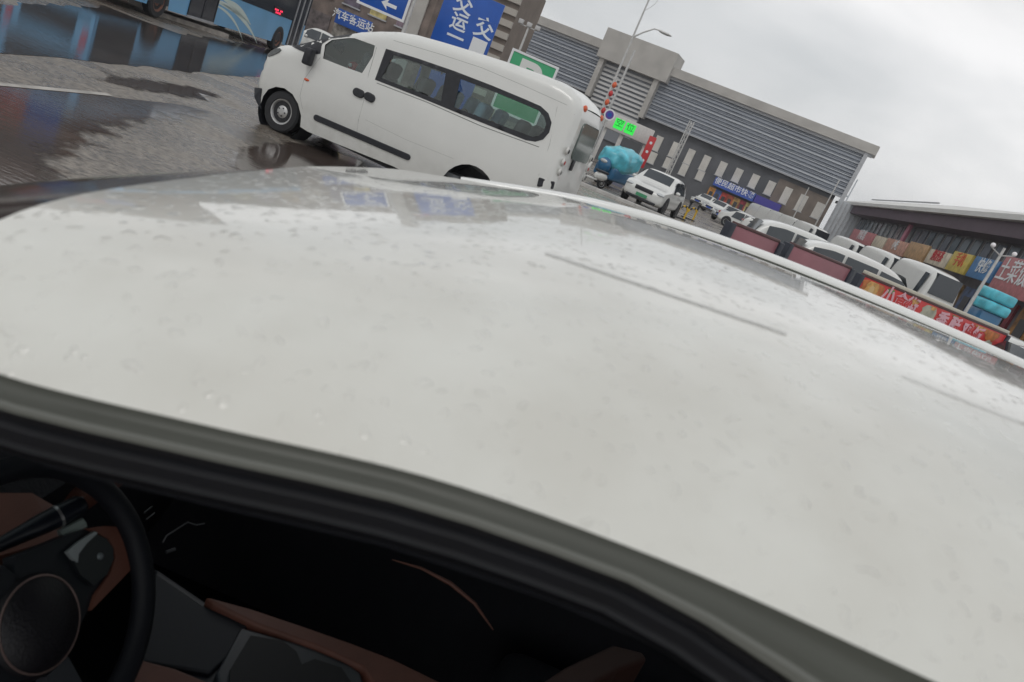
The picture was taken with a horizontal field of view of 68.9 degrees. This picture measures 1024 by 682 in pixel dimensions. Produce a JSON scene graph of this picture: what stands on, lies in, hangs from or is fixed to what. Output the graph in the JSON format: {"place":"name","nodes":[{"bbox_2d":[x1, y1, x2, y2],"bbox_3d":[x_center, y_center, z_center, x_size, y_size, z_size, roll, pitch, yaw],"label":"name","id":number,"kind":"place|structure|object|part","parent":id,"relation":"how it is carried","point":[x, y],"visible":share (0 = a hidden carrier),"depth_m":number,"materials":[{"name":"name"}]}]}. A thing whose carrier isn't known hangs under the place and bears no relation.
{"place":"outdoors","nodes":[
{"label":"outdoors","id":0,"kind":"place"},
{"bbox_2d":[0,0,723,233],"bbox_3d":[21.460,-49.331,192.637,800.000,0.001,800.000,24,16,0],"label":"ground","id":1,"kind":"structure","parent":0,"point":[221,131],"depth_m":9.69,"materials":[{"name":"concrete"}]},
{"bbox_2d":[0,82,111,95],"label":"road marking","id":2,"kind":"object","parent":1,"relation":"on","point":[47,88],"visible":1,"depth_m":8.14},
{"bbox_2d":[0,86,205,184],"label":"puddle","id":3,"kind":"object","parent":1,"relation":"on","point":[49,121],"visible":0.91,"depth_m":7.02,"materials":[{"name":"liquid"}]},
{"bbox_2d":[0,2,271,76],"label":"puddle","id":4,"kind":"object","parent":1,"relation":"on","point":[103,34],"visible":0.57,"depth_m":14.33,"materials":[{"name":"liquid"}]},
{"bbox_2d":[104,71,216,99],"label":"puddle","id":5,"kind":"object","parent":1,"relation":"on","point":[175,89],"visible":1,"depth_m":11.18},
{"bbox_2d":[128,0,228,37],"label":"bus stop kerb","id":6,"kind":"structure","parent":1,"relation":"on","point":[175,17],"depth_m":24.93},
{"bbox_2d":[136,0,312,49],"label":"city bus","id":7,"kind":"object","parent":1,"relation":"on","point":[274,23],"visible":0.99,"depth_m":28.26,"materials":[{"name":"blue"}]},
{"bbox_3d":[-9.860,-11.662,24.382,0.038,2.400,1.836,23,16,-2],"label":"middle door","id":8,"kind":"part","parent":7,"relation":"part of","materials":[{"name":"grey glass"}]},
{"bbox_3d":[-9.217,-13.983,32.439,0.048,2.390,1.450,23,16,-2],"label":"front door","id":9,"kind":"part","parent":7,"relation":"part of","materials":[{"name":"grey glass"}]},
{"bbox_2d":[231,142,361,169],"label":"puddle","id":10,"kind":"object","parent":1,"relation":"on","point":[267,156],"visible":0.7,"depth_m":10.22,"materials":[{"name":"liquid"}]},
{"bbox_2d":[300,26,333,43],"bbox_3d":[-11.319,-17.120,42.563,4.630,1.486,2.179,18,17,-19],"label":"parked car","id":11,"kind":"object","parent":1,"relation":"on","point":[311,34],"visible":0.14,"depth_m":41.73,"materials":[{"name":"white paint"}]},
{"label":"side window","id":12,"kind":"part","parent":11,"relation":"part of","materials":[{"name":"grey glass"}]},
{"bbox_2d":[304,0,443,87],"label":"shop row","id":13,"kind":"object","parent":1,"relation":"on","point":[339,17],"visible":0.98,"depth_m":57.36,"materials":[{"name":"grey metal"}]},
{"bbox_2d":[342,0,360,10],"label":"window","id":14,"kind":"structure","parent":13,"relation":"in","point":[351,3],"depth_m":57.37,"materials":[{"name":"grey glass"}]},
{"bbox_2d":[368,9,386,21],"bbox_3d":[-9.792,-25.978,56.771,1.600,2.900,0.139,26,16,8],"label":"window","id":15,"kind":"structure","parent":13,"relation":"in","point":[373,13],"depth_m":57.08,"materials":[{"name":"yellow glass"}]},
{"bbox_2d":[394,0,411,28],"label":"window","id":16,"kind":"structure","parent":13,"relation":"in","point":[399,24],"depth_m":56.83,"materials":[{"name":"grey glass"}]},
{"bbox_2d":[356,0,415,62],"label":"direction sign","id":17,"kind":"object","parent":1,"relation":"on","point":[398,10],"visible":0.82,"depth_m":22.74,"materials":[{"name":"blue"}]},
{"bbox_2d":[395,0,429,82],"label":"concrete column","id":18,"kind":"structure","parent":1,"relation":"on","point":[417,16],"depth_m":56.34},
{"bbox_2d":[254,32,603,194],"bbox_3d":[-1.372,-3.500,11.600,5.157,2.478,1.830,27,17,12],"label":"passenger van","id":19,"kind":"object","parent":1,"relation":"on","point":[348,92],"visible":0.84,"depth_m":10.90,"materials":[{"name":"paint"}]},
{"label":"rear window","id":20,"kind":"part","parent":19,"relation":"part of","materials":[{"name":"grey glass"}]},
{"bbox_2d":[413,0,504,108],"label":"blue board","id":21,"kind":"object","parent":1,"relation":"on","point":[471,25],"visible":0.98,"depth_m":24.51,"materials":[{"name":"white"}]},
{"bbox_2d":[471,0,545,118],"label":"louvred wing","id":22,"kind":"structure","parent":1,"relation":"on","point":[509,34],"depth_m":61.86,"materials":[{"name":"brown stone"},{"name":"grey metal"}]},
{"bbox_2d":[0,166,1023,681],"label":"white car","id":23,"kind":"object","parent":1,"relation":"on","point":[330,424],"visible":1,"depth_m":0.45,"materials":[{"name":"paint"}]},
{"bbox_2d":[492,18,540,115],"bbox_3d":[-0.175,-15.120,42.829,1.280,6.278,0.250,24,16,0],"label":"floodlight pole","id":24,"kind":"object","parent":1,"relation":"on","point":[528,25],"visible":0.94,"depth_m":42.03,"materials":[{"name":"grey"}]},
{"bbox_2d":[491,48,558,125],"bbox_3d":[0.120,-7.471,24.138,1.590,3.401,0.249,24,16,0],"label":"parking board","id":25,"kind":"object","parent":1,"relation":"on","point":[517,110],"visible":0.49,"depth_m":23.97,"materials":[{"name":"green"}]},
{"bbox_2d":[582,161,608,188],"bbox_3d":[3.660,-7.419,33.154,1.590,1.018,0.603,13,19,-33],"label":"scooter","id":26,"kind":"object","parent":1,"relation":"on","point":[600,176],"visible":0.6,"depth_m":33.21,"materials":[{"name":"white paint"}]},
{"bbox_2d":[587,109,614,164],"bbox_3d":[3.926,-9.106,34.623,0.520,3.379,0.119,24,16,0],"label":"round traffic sign","id":27,"kind":"object","parent":1,"relation":"on","point":[609,114],"visible":0.97,"depth_m":34.21,"materials":[{"name":"blue"}]},
{"bbox_2d":[601,77,618,114],"bbox_3d":[4.121,-10.437,36.328,0.212,4.927,0.246,34,19,32],"label":"lantern post","id":28,"kind":"object","parent":1,"relation":"on","point":[610,94],"visible":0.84,"depth_m":35.87,"materials":[{"name":"red"}]},
{"bbox_2d":[596,50,634,141],"bbox_3d":[5.103,-12.184,39.902,0.158,6.774,0.158,24,16,0],"label":"antenna mast","id":29,"kind":"object","parent":1,"relation":"on","point":[618,87],"visible":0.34,"depth_m":39.46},
{"bbox_2d":[593,146,642,185],"bbox_3d":[5.378,-8.946,38.305,1.593,2.166,3.144,33,18,29],"label":"covered tricycle","id":30,"kind":"object","parent":1,"relation":"on","point":[621,165],"visible":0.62,"depth_m":37.38,"materials":[{"name":"blue"}]},
{"bbox_2d":[587,114,654,187],"bbox_3d":[6.137,-10.915,43.019,2.772,3.601,1.627,24,16,0],"label":"parking gantry","id":31,"kind":"object","parent":1,"relation":"on","point":[623,126],"visible":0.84,"depth_m":41.95,"materials":[{"name":"galvanised steel"},{"name":"green led display"}]},
{"bbox_2d":[580,182,674,219],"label":"kerb","id":32,"kind":"structure","parent":1,"relation":"on","point":[588,186],"depth_m":30.94,"materials":[{"name":"stone"}]},
{"bbox_2d":[600,0,671,112],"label":"street lamp","id":33,"kind":"object","parent":1,"relation":"on","point":[624,56],"visible":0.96,"depth_m":36.95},
{"bbox_2d":[636,136,656,173],"bbox_3d":[7.146,-9.769,41.420,0.400,3.244,0.160,24,16,0],"label":"red upright sign","id":34,"kind":"object","parent":1,"relation":"on","point":[651,141],"visible":0.75,"depth_m":41.11,"materials":[{"name":"metal"}]},
{"bbox_2d":[620,168,686,218],"bbox_3d":[6.583,-6.812,34.031,2.363,1.797,4.802,29,17,17],"label":"parked car","id":35,"kind":"object","parent":1,"relation":"on","point":[662,192],"visible":0.99,"depth_m":32.80,"materials":[{"name":"white paint"}]},
{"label":"side window","id":36,"kind":"part","parent":35,"relation":"part of","materials":[{"name":"black glass"}]},
{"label":"side window","id":37,"kind":"part","parent":35,"relation":"part of","materials":[{"name":"black glass"}]},
{"bbox_2d":[665,120,694,174],"bbox_3d":[12.508,-14.028,57.442,0.427,5.967,0.367,24,16,0],"label":"lattice mast","id":38,"kind":"object","parent":1,"relation":"on","point":[679,144],"visible":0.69,"depth_m":57.10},
{"bbox_2d":[676,203,691,220],"bbox_3d":[8.550,-6.609,37.550,0.820,0.900,0.200,18,17,-19],"label":"parking bar","id":39,"kind":"object","parent":1,"relation":"on","point":[687,209],"visible":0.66,"depth_m":37.57,"materials":[{"name":"yellow metal"}]},
{"bbox_2d":[681,205,699,221],"bbox_3d":[9.784,-7.077,40.740,0.820,0.900,0.200,18,17,-19],"label":"parking bar","id":40,"kind":"object","parent":1,"relation":"on","point":[696,211],"visible":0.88,"depth_m":40.75,"materials":[{"name":"yellow metal"}]},
{"bbox_2d":[690,193,716,206],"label":"parked car","id":41,"kind":"object","parent":1,"relation":"on","point":[700,199],"visible":0.56,"depth_m":76.24,"materials":[{"name":"white paint"}]},
{"bbox_2d":[701,200,731,211],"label":"parked car","id":42,"kind":"object","parent":1,"relation":"on","point":[716,205],"visible":0.45,"depth_m":68.63,"materials":[{"name":"white paint"}]},
{"bbox_2d":[711,207,745,218],"bbox_3d":[17.493,-9.723,58.891,4.530,1.476,2.179,5,24,-47],"label":"parked car","id":43,"kind":"object","parent":1,"relation":"on","point":[714,213],"visible":0.22,"depth_m":58.44,"materials":[{"name":"silver metal"}]},
{"bbox_2d":[717,210,753,224],"bbox_3d":[17.170,-8.357,54.090,4.630,1.486,2.179,33,18,29],"label":"parked car","id":44,"kind":"object","parent":1,"relation":"on","point":[731,216],"visible":0.24,"depth_m":53.93,"materials":[{"name":"white paint"}]},
{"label":"side window","id":45,"kind":"part","parent":44,"relation":"part of","materials":[{"name":"grey glass"}]},
{"bbox_2d":[740,216,755,225],"bbox_3d":[17.681,-7.187,51.008,4.430,1.537,2.179,26,16,8],"label":"parked car","id":46,"kind":"object","parent":1,"relation":"on","point":[746,221],"visible":0.1,"depth_m":50.43,"materials":[{"name":"white paint"}]},
{"bbox_2d":[719,220,784,255],"bbox_3d":[3.856,-1.198,12.802,1.512,1.501,0.160,11,20,-37],"label":"poster barrier","id":47,"kind":"object","parent":1,"relation":"on","point":[737,231],"visible":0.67,"depth_m":12.53,"materials":[{"name":"red"}]},
{"bbox_2d":[745,203,761,215],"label":"box van","id":48,"kind":"object","parent":1,"relation":"on","point":[752,208],"visible":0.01,"depth_m":78.82,"materials":[{"name":"white paint"}]},
{"bbox_2d":[754,206,774,218],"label":"box van","id":49,"kind":"object","parent":1,"relation":"on","point":[762,212],"visible":0.06,"depth_m":73.99,"materials":[{"name":"white paint"}]},
{"bbox_2d":[764,210,784,219],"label":"box van","id":50,"kind":"object","parent":1,"relation":"on","point":[773,215],"visible":0.02,"depth_m":69.09,"materials":[{"name":"white paint"}]},
{"bbox_2d":[747,218,827,242],"bbox_3d":[9.293,-2.311,23.298,4.730,1.894,2.229,24,16,0],"label":"parked car","id":51,"kind":"object","parent":1,"relation":"on","point":[783,231],"visible":0.05,"depth_m":22.41,"materials":[{"name":"white paint"}]},
{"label":"rear window","id":52,"kind":"part","parent":51,"relation":"part of","materials":[{"name":"grey glass"}]},
{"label":"side window","id":53,"kind":"part","parent":51,"relation":"part of","materials":[{"name":"grey glass"}]},
{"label":"side window","id":54,"kind":"part","parent":51,"relation":"part of","materials":[{"name":"grey glass"}]},
{"bbox_2d":[777,214,798,225],"bbox_3d":[23.774,-9.253,63.988,1.879,2.645,4.630,21,16,-8],"label":"box van","id":55,"kind":"object","parent":1,"relation":"on","point":[787,219],"visible":0.05,"depth_m":63.91,"materials":[{"name":"white paint"}]},
{"bbox_2d":[793,187,808,216],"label":"flag pole","id":56,"kind":"object","parent":1,"relation":"on","point":[801,202],"visible":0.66,"depth_m":66.62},
{"bbox_2d":[793,220,829,240],"bbox_3d":[22.860,-7.837,58.230,1.879,2.645,4.630,22,16,-6],"label":"box van","id":57,"kind":"object","parent":1,"relation":"on","point":[813,229],"visible":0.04,"depth_m":56.45,"materials":[{"name":"white paint"}]},
{"bbox_2d":[779,241,855,283],"bbox_3d":[5.481,-0.922,14.093,2.291,1.544,0.160,11,20,-38],"label":"poster barrier","id":58,"kind":"object","parent":1,"relation":"on","point":[813,260],"visible":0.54,"depth_m":13.82,"materials":[{"name":"red"}]},
{"bbox_2d":[815,180,839,225],"bbox_3d":[25.903,-10.396,62.960,0.138,6.771,0.138,24,16,0],"label":"flag pole","id":59,"kind":"object","parent":1,"relation":"on","point":[826,203],"visible":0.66,"depth_m":62.57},
{"bbox_2d":[823,199,861,241],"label":"annex","id":60,"kind":"object","parent":1,"relation":"on","point":[842,220],"visible":0.49,"depth_m":74.24,"materials":[{"name":"grey metal"}]},
{"bbox_2d":[830,235,864,252],"bbox_3d":[22.108,-5.444,49.595,1.879,2.645,4.630,23,16,-3],"label":"box van","id":61,"kind":"object","parent":1,"relation":"on","point":[850,244],"visible":0.07,"depth_m":48.78,"materials":[{"name":"white paint"}]},
{"bbox_2d":[793,237,906,286],"bbox_3d":[9.239,-1.184,19.646,4.730,1.894,2.229,25,16,4],"label":"parked car","id":62,"kind":"object","parent":1,"relation":"on","point":[858,262],"visible":0.05,"depth_m":18.80,"materials":[{"name":"white paint"}]},
{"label":"rear window","id":63,"kind":"part","parent":62,"relation":"part of","materials":[{"name":"grey glass"}]},
{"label":"side window","id":64,"kind":"part","parent":62,"relation":"part of","materials":[{"name":"grey glass"}]},
{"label":"side window","id":65,"kind":"part","parent":62,"relation":"part of","materials":[{"name":"grey glass"}]},
{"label":"side window","id":66,"kind":"part","parent":62,"relation":"part of","materials":[{"name":"grey glass"}]},
{"bbox_2d":[859,246,900,268],"bbox_3d":[19.533,-3.540,39.992,1.879,2.645,4.630,23,16,-1],"label":"box van","id":67,"kind":"object","parent":1,"relation":"on","point":[889,260],"visible":0.04,"depth_m":39.07,"materials":[{"name":"white paint"}]},
{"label":"side window","id":68,"kind":"part","parent":67,"relation":"part of","materials":[{"name":"black glass"}]},
{"bbox_2d":[891,258,962,306],"bbox_3d":[17.429,-2.034,32.305,1.879,2.645,4.630,24,16,2],"label":"box van","id":69,"kind":"object","parent":1,"relation":"on","point":[933,283],"visible":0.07,"depth_m":30.24,"materials":[{"name":"white paint"}]},
{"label":"side window","id":70,"kind":"part","parent":69,"relation":"part of","materials":[{"name":"black glass"}]},
{"bbox_2d":[835,199,1023,340],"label":"market building","id":71,"kind":"structure","parent":1,"relation":"on","point":[955,241],"depth_m":42.23,"materials":[{"name":"metal"}]},
{"bbox_2d":[855,219,862,228],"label":"window","id":72,"kind":"structure","parent":71,"relation":"in","point":[861,220],"depth_m":73.02,"materials":[{"name":"grey"}]},
{"bbox_2d":[858,219,866,229],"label":"window","id":73,"kind":"structure","parent":71,"relation":"in","point":[864,221],"depth_m":71.34,"materials":[{"name":"grey"}]},
{"bbox_2d":[863,220,870,230],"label":"window","id":74,"kind":"structure","parent":71,"relation":"in","point":[868,222],"depth_m":69.68,"materials":[{"name":"grey"}]},
{"bbox_2d":[866,221,874,231],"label":"window","id":75,"kind":"structure","parent":71,"relation":"in","point":[870,226],"depth_m":67.95,"materials":[{"name":"grey"}]},
{"bbox_2d":[870,221,878,232],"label":"window","id":76,"kind":"structure","parent":71,"relation":"in","point":[875,225],"depth_m":66.31,"materials":[{"name":"grey"}]},
{"bbox_2d":[874,222,883,234],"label":"window","id":77,"kind":"structure","parent":71,"relation":"in","point":[880,225],"depth_m":64.71,"materials":[{"name":"grey"}]},
{"bbox_2d":[878,223,887,235],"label":"window","id":78,"kind":"structure","parent":71,"relation":"in","point":[885,225],"depth_m":63.04,"materials":[{"name":"grey"}]},
{"bbox_2d":[882,224,892,237],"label":"window","id":79,"kind":"structure","parent":71,"relation":"in","point":[890,226],"depth_m":61.32,"materials":[{"name":"grey"}]},
{"bbox_2d":[887,224,897,238],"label":"window","id":80,"kind":"structure","parent":71,"relation":"in","point":[895,227],"depth_m":59.67,"materials":[{"name":"grey"}]},
{"bbox_2d":[892,226,903,239],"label":"window","id":81,"kind":"structure","parent":71,"relation":"in","point":[900,228],"depth_m":57.99,"materials":[{"name":"grey"}]},
{"bbox_2d":[898,226,906,239],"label":"window","id":82,"kind":"structure","parent":71,"relation":"in","point":[903,231],"depth_m":56.76,"materials":[{"name":"grey"}]},
{"bbox_2d":[905,228,915,242],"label":"window","id":83,"kind":"structure","parent":71,"relation":"in","point":[911,233],"depth_m":54.48,"materials":[{"name":"grey"}]},
{"bbox_2d":[909,229,922,242],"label":"window","id":84,"kind":"structure","parent":71,"relation":"in","point":[918,232],"depth_m":53.05,"materials":[{"name":"grey"}]},
{"bbox_2d":[917,230,928,243],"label":"window","id":85,"kind":"structure","parent":71,"relation":"in","point":[925,233],"depth_m":51.38,"materials":[{"name":"grey"}]},
{"bbox_2d":[924,231,936,245],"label":"window","id":86,"kind":"structure","parent":71,"relation":"in","point":[932,235],"depth_m":49.71,"materials":[{"name":"grey"}]},
{"bbox_2d":[931,233,944,249],"bbox_3d":[27.302,-6.170,48.187,0.089,1.716,1.160,26,16,8],"label":"window","id":87,"kind":"structure","parent":71,"relation":"in","point":[938,239],"depth_m":48.05,"materials":[{"name":"grey"}]},
{"bbox_2d":[938,234,953,251],"bbox_3d":[26.864,-5.837,46.525,0.089,1.716,1.160,26,16,8],"label":"window","id":88,"kind":"structure","parent":71,"relation":"in","point":[946,241],"depth_m":46.40,"materials":[{"name":"grey"}]},
{"bbox_2d":[946,236,962,253],"bbox_3d":[26.428,-5.504,44.864,0.089,1.716,1.160,26,16,8],"label":"window","id":89,"kind":"structure","parent":71,"relation":"in","point":[955,243],"depth_m":44.71,"materials":[{"name":"grey"}]},
{"bbox_2d":[957,237,972,252],"bbox_3d":[25.990,-5.171,43.202,0.089,1.716,1.160,26,16,8],"label":"window","id":90,"kind":"structure","parent":71,"relation":"in","point":[966,242],"depth_m":43.05,"materials":[{"name":"grey"}]},
{"bbox_2d":[967,239,982,255],"bbox_3d":[25.554,-4.837,41.541,0.089,1.716,1.160,26,16,8],"label":"window","id":91,"kind":"structure","parent":71,"relation":"in","point":[976,245],"depth_m":41.38,"materials":[{"name":"grey"}]},
{"bbox_2d":[978,241,991,257],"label":"window","id":92,"kind":"structure","parent":71,"relation":"in","point":[985,251],"depth_m":39.82,"materials":[{"name":"grey"}]},
{"bbox_2d":[989,243,1007,260],"bbox_3d":[24.687,-4.168,38.219,0.089,1.716,1.160,26,16,8],"label":"window","id":93,"kind":"structure","parent":71,"relation":"in","point":[999,247],"depth_m":38.25,"materials":[{"name":"grey"}]},
{"bbox_2d":[1002,246,1021,261],"bbox_3d":[24.251,-3.834,36.558,0.089,1.716,1.160,26,16,8],"label":"window","id":94,"kind":"structure","parent":71,"relation":"in","point":[1012,249],"depth_m":36.54,"materials":[{"name":"grey"}]},
{"bbox_2d":[850,270,1010,344],"bbox_3d":[9.113,-0.135,16.541,5.736,1.584,0.160,14,19,-29],"label":"banner barrier","id":95,"kind":"object","parent":1,"relation":"on","point":[939,311],"visible":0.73,"depth_m":16.17,"materials":[{"name":"red"}]},
{"bbox_2d":[963,243,1016,312],"bbox_3d":[14.166,-1.188,23.034,0.846,3.709,0.143,24,16,0],"label":"twin lamp post","id":96,"kind":"object","parent":1,"relation":"on","point":[980,287],"visible":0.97,"depth_m":22.72,"materials":[{"name":"white"}]},
{"bbox_2d":[967,285,1017,325],"bbox_3d":[15.699,-0.571,25.103,0.920,2.448,0.900,21,16,-8],"label":"covered stall","id":97,"kind":"object","parent":1,"relation":"on","point":[987,310],"visible":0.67,"depth_m":24.55,"materials":[{"name":"blue"}]},
{"bbox_2d":[993,341,1023,358],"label":"parked car","id":98,"kind":"object","parent":1,"relation":"on","point":[1013,349],"visible":0.01,"depth_m":17.02,"materials":[{"name":"silver metal"}]},
{"bbox_2d":[1008,334,1023,345],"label":"parked car","id":99,"kind":"object","parent":1,"relation":"on","point":[1014,340],"visible":0.01,"depth_m":19.16,"materials":[{"name":"white paint"}]},
{"bbox_2d":[508,16,879,226],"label":"station building","id":100,"kind":"structure","parent":0,"point":[741,151],"depth_m":84.00,"materials":[{"name":"grey stone"}]},
{"bbox_2d":[647,151,657,164],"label":"window","id":101,"kind":"structure","parent":100,"relation":"in","point":[651,159],"depth_m":87.10,"materials":[{"name":"grey glass"}]},
{"bbox_2d":[652,135,663,152],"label":"window","id":102,"kind":"structure","parent":100,"relation":"in","point":[659,140],"depth_m":86.64,"materials":[{"name":"grey glass"}]},
{"bbox_2d":[661,157,671,169],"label":"window","id":103,"kind":"structure","parent":100,"relation":"in","point":[666,163],"depth_m":86.50,"materials":[{"name":"grey glass"}]},
{"bbox_2d":[667,142,678,158],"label":"window","id":104,"kind":"structure","parent":100,"relation":"in","point":[675,144],"depth_m":86.04,"materials":[{"name":"grey glass"}]},
{"bbox_2d":[677,163,688,176],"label":"window","id":105,"kind":"structure","parent":100,"relation":"in","point":[683,169],"depth_m":85.85,"materials":[{"name":"grey glass"}]},
{"bbox_2d":[682,148,695,165],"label":"window","id":106,"kind":"structure","parent":100,"relation":"in","point":[690,154],"depth_m":85.43,"materials":[{"name":"grey glass"}]},
{"bbox_2d":[694,170,705,181],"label":"window","id":107,"kind":"structure","parent":100,"relation":"in","point":[699,176],"depth_m":85.20,"materials":[{"name":"grey glass"}]},
{"bbox_2d":[697,155,711,171],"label":"window","id":108,"kind":"structure","parent":100,"relation":"in","point":[706,159],"depth_m":84.85,"materials":[{"name":"grey glass"}]},
{"bbox_2d":[714,161,727,177],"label":"window","id":109,"kind":"structure","parent":100,"relation":"in","point":[722,166],"depth_m":84.21,"materials":[{"name":"grey glass"}]},
{"bbox_2d":[730,168,743,183],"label":"window","id":110,"kind":"structure","parent":100,"relation":"in","point":[738,172],"depth_m":83.62,"materials":[{"name":"white glass"}]},
{"bbox_2d":[746,173,760,189],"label":"window","id":111,"kind":"structure","parent":100,"relation":"in","point":[755,178],"depth_m":83.01,"materials":[{"name":"white glass"}]},
{"bbox_2d":[762,180,776,196],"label":"window","id":112,"kind":"structure","parent":100,"relation":"in","point":[771,185],"depth_m":82.44,"materials":[{"name":"white glass"}]},
{"bbox_2d":[777,186,792,205],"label":"window","id":113,"kind":"structure","parent":100,"relation":"in","point":[787,191],"depth_m":81.88,"materials":[{"name":"white glass"}]},
{"bbox_2d":[792,194,808,212],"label":"window","id":114,"kind":"structure","parent":100,"relation":"in","point":[805,199],"depth_m":81.36,"materials":[{"name":"white glass"}]},
{"bbox_2d":[809,202,824,219],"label":"window","id":115,"kind":"structure","parent":100,"relation":"in","point":[819,206],"depth_m":80.79,"materials":[{"name":"white glass"}]},
{"bbox_2d":[540,0,1023,228],"label":"sky","id":116,"kind":"structure","parent":0,"point":[936,85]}
]}

